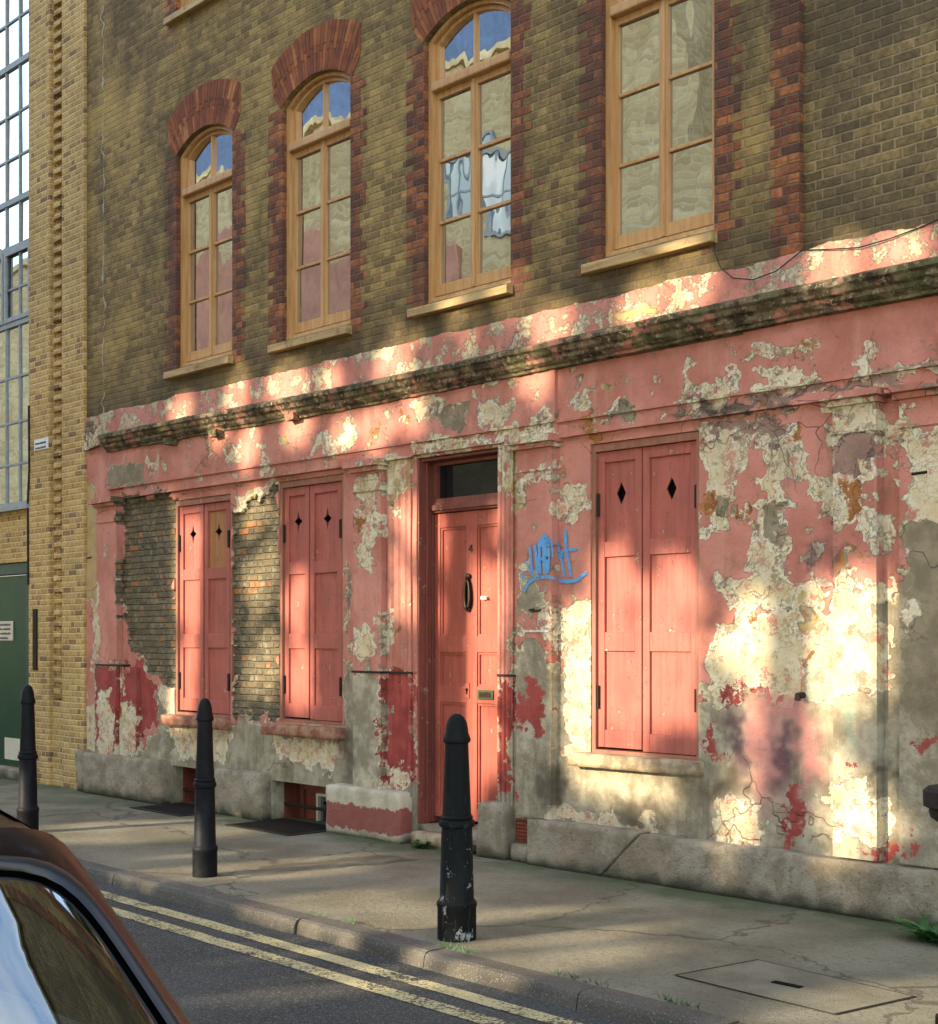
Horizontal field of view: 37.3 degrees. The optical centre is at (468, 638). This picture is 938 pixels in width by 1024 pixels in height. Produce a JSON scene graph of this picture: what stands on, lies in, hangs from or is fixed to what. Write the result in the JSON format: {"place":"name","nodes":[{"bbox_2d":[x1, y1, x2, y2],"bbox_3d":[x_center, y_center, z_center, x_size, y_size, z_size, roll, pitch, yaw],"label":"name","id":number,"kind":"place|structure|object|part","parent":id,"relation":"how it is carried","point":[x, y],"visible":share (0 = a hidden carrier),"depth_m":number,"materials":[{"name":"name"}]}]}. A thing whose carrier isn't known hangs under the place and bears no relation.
{"place":"outdoors","nodes":[
{"label":"outdoors","id":0,"kind":"place"},
{"bbox_2d":[0,0,86,788],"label":"brick warehouse","id":1,"kind":"structure","parent":0,"point":[43,316],"depth_m":15.26,"materials":[{"name":"yellow brick"}]},
{"bbox_2d":[0,575,25,766],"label":"door","id":2,"kind":"structure","parent":1,"relation":"in","point":[12,588],"depth_m":16.10,"materials":[{"name":"green metal"}]},
{"bbox_2d":[0,0,28,512],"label":"steel window","id":3,"kind":"structure","parent":1,"relation":"in","point":[14,14],"depth_m":15.97,"materials":[{"name":"clear glass"}]},
{"bbox_2d":[94,881,624,1023],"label":"road","id":4,"kind":"structure","parent":0,"point":[206,982],"depth_m":6.73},
{"bbox_2d":[0,810,191,1023],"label":"parked car","id":5,"kind":"object","parent":4,"relation":"on","point":[71,952],"visible":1,"depth_m":2.15,"materials":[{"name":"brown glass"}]},
{"bbox_3d":[-0.908,0.434,2.694,0.124,0.289,0.633,0,0,-44],"label":"side window","id":6,"kind":"part","parent":5,"relation":"part of","materials":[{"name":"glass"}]},
{"bbox_2d":[112,907,513,1023],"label":"road marking","id":7,"kind":"object","parent":4,"relation":"on","point":[396,994],"visible":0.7,"depth_m":6.98,"materials":[{"name":"yellow paint"}]},
{"bbox_2d":[100,890,582,1023],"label":"road marking","id":8,"kind":"object","parent":4,"relation":"on","point":[481,999],"visible":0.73,"depth_m":7.13,"materials":[{"name":"yellow paint"}]},
{"bbox_2d":[77,858,744,1023],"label":"kerb","id":9,"kind":"structure","parent":4,"relation":"on","point":[616,1005],"depth_m":7.14,"materials":[{"name":"stone"}]},
{"bbox_2d":[0,778,937,1023],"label":"pavement","id":10,"kind":"structure","parent":0,"point":[643,939],"depth_m":8.12,"materials":[{"name":"concrete"}]},
{"bbox_2d":[16,685,38,829],"bbox_3d":[-3.645,0.990,11.481,0.181,1.220,0.181,0,0,-44],"label":"bollard","id":11,"kind":"object","parent":10,"relation":"on","point":[27,809],"visible":0.96,"depth_m":11.43,"materials":[{"name":"black metal"}]},
{"bbox_2d":[129,802,194,816],"bbox_3d":[-2.693,1.595,13.014,0.586,0.007,0.890,0,0,-44],"label":"cellar grating","id":12,"kind":"object","parent":10,"relation":"on","point":[180,809],"visible":0.76,"depth_m":13.04,"materials":[{"name":"metal"}]},
{"bbox_2d":[192,698,217,877],"bbox_3d":[-1.782,1.000,9.378,0.173,1.200,0.173,0,0,-44],"label":"bollard","id":13,"kind":"object","parent":10,"relation":"on","point":[204,854],"visible":1,"depth_m":9.32,"materials":[{"name":"black metal"}]},
{"bbox_2d":[225,818,325,835],"bbox_3d":[-1.553,1.595,11.800,0.626,0.007,0.920,0,0,-44],"label":"cellar grating","id":14,"kind":"object","parent":10,"relation":"on","point":[286,827],"visible":0.87,"depth_m":11.79,"materials":[{"name":"metal"}]},
{"bbox_2d":[411,839,432,848],"bbox_3d":[-0.376,1.571,10.587,0.143,0.059,0.269,0,0,-44],"label":"weed","id":15,"kind":"object","parent":10,"relation":"on","point":[417,844],"visible":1,"depth_m":10.60,"materials":[{"name":"green plant"}]},
{"bbox_2d":[200,884,699,1008],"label":"grass","id":16,"kind":"structure","parent":10,"relation":"on","point":[558,973],"depth_m":6.65,"materials":[{"name":"green plant"}]},
{"bbox_2d":[437,714,476,942],"bbox_3d":[-0.065,1.000,7.420,0.216,1.200,0.216,0,0,-44],"label":"bollard","id":17,"kind":"object","parent":10,"relation":"on","point":[456,910],"visible":1,"depth_m":7.35,"materials":[{"name":"metal"}]},
{"bbox_2d":[674,959,916,1014],"bbox_3d":[1.484,1.594,6.399,0.565,0.006,0.949,0,0,-38],"label":"manhole cover","id":18,"kind":"object","parent":10,"relation":"on","point":[805,988],"visible":1,"depth_m":6.38,"materials":[{"name":"concrete"}]},
{"bbox_2d":[886,913,937,943],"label":"weed","id":19,"kind":"object","parent":10,"relation":"on","point":[922,931],"visible":1,"depth_m":7.36,"materials":[{"name":"green plant"}]},
{"bbox_2d":[923,784,937,1023],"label":"iron post","id":20,"kind":"object","parent":10,"relation":"on","point":[930,797],"visible":1,"depth_m":5.39,"materials":[{"name":"black metal"}]},
{"label":"ground","id":21,"kind":"structure","parent":0,"visible":0},
{"bbox_2d":[75,0,937,927],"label":"terraced house","id":22,"kind":"structure","parent":21,"relation":"on","point":[541,396],"depth_m":9.92,"materials":[{"name":"paint"}]},
{"bbox_2d":[163,0,214,26],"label":"window","id":23,"kind":"structure","parent":22,"relation":"in","point":[188,7],"depth_m":13.20,"materials":[{"name":"beige"}]},
{"bbox_2d":[183,767,195,802],"bbox_3d":[-2.409,1.463,13.288,0.204,0.535,0.950,0,0,-44],"label":"basement window","id":24,"kind":"structure","parent":22,"relation":"in","point":[189,774],"depth_m":13.58,"materials":[{"name":"red wood"}]},
{"bbox_2d":[163,125,233,379],"bbox_3d":[-2.490,-3.656,13.116,0.240,2.291,1.095,0,0,-44],"label":"window","id":25,"kind":"structure","parent":22,"relation":"in","point":[206,163],"depth_m":13.18,"materials":[{"name":"clear glass"}]},
{"bbox_2d":[284,782,326,820],"bbox_3d":[-1.254,1.474,12.088,0.204,0.512,0.980,0,0,-44],"label":"basement window","id":26,"kind":"structure","parent":22,"relation":"in","point":[300,800],"depth_m":12.36,"materials":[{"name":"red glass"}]},
{"bbox_2d":[268,71,351,353],"bbox_3d":[-1.304,-3.656,11.884,0.240,2.291,1.095,0,0,-44],"label":"window","id":27,"kind":"structure","parent":22,"relation":"in","point":[318,117],"depth_m":11.93,"materials":[{"name":"clear glass"}]},
{"bbox_2d":[407,0,512,318],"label":"window","id":28,"kind":"structure","parent":22,"relation":"in","point":[470,53],"depth_m":10.56,"materials":[{"name":"clear glass"}]},
{"bbox_2d":[434,508,497,821],"bbox_3d":[0.028,0.208,10.667,0.088,2.383,0.870,0,0,-44],"label":"front door","id":29,"kind":"structure","parent":22,"relation":"in","point":[465,543],"depth_m":10.68,"materials":[{"name":"red paint"}]},
{"bbox_2d":[581,0,716,274],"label":"window","id":30,"kind":"structure","parent":22,"relation":"in","point":[660,53],"depth_m":9.26,"materials":[{"name":"clear glass"}]}
]}

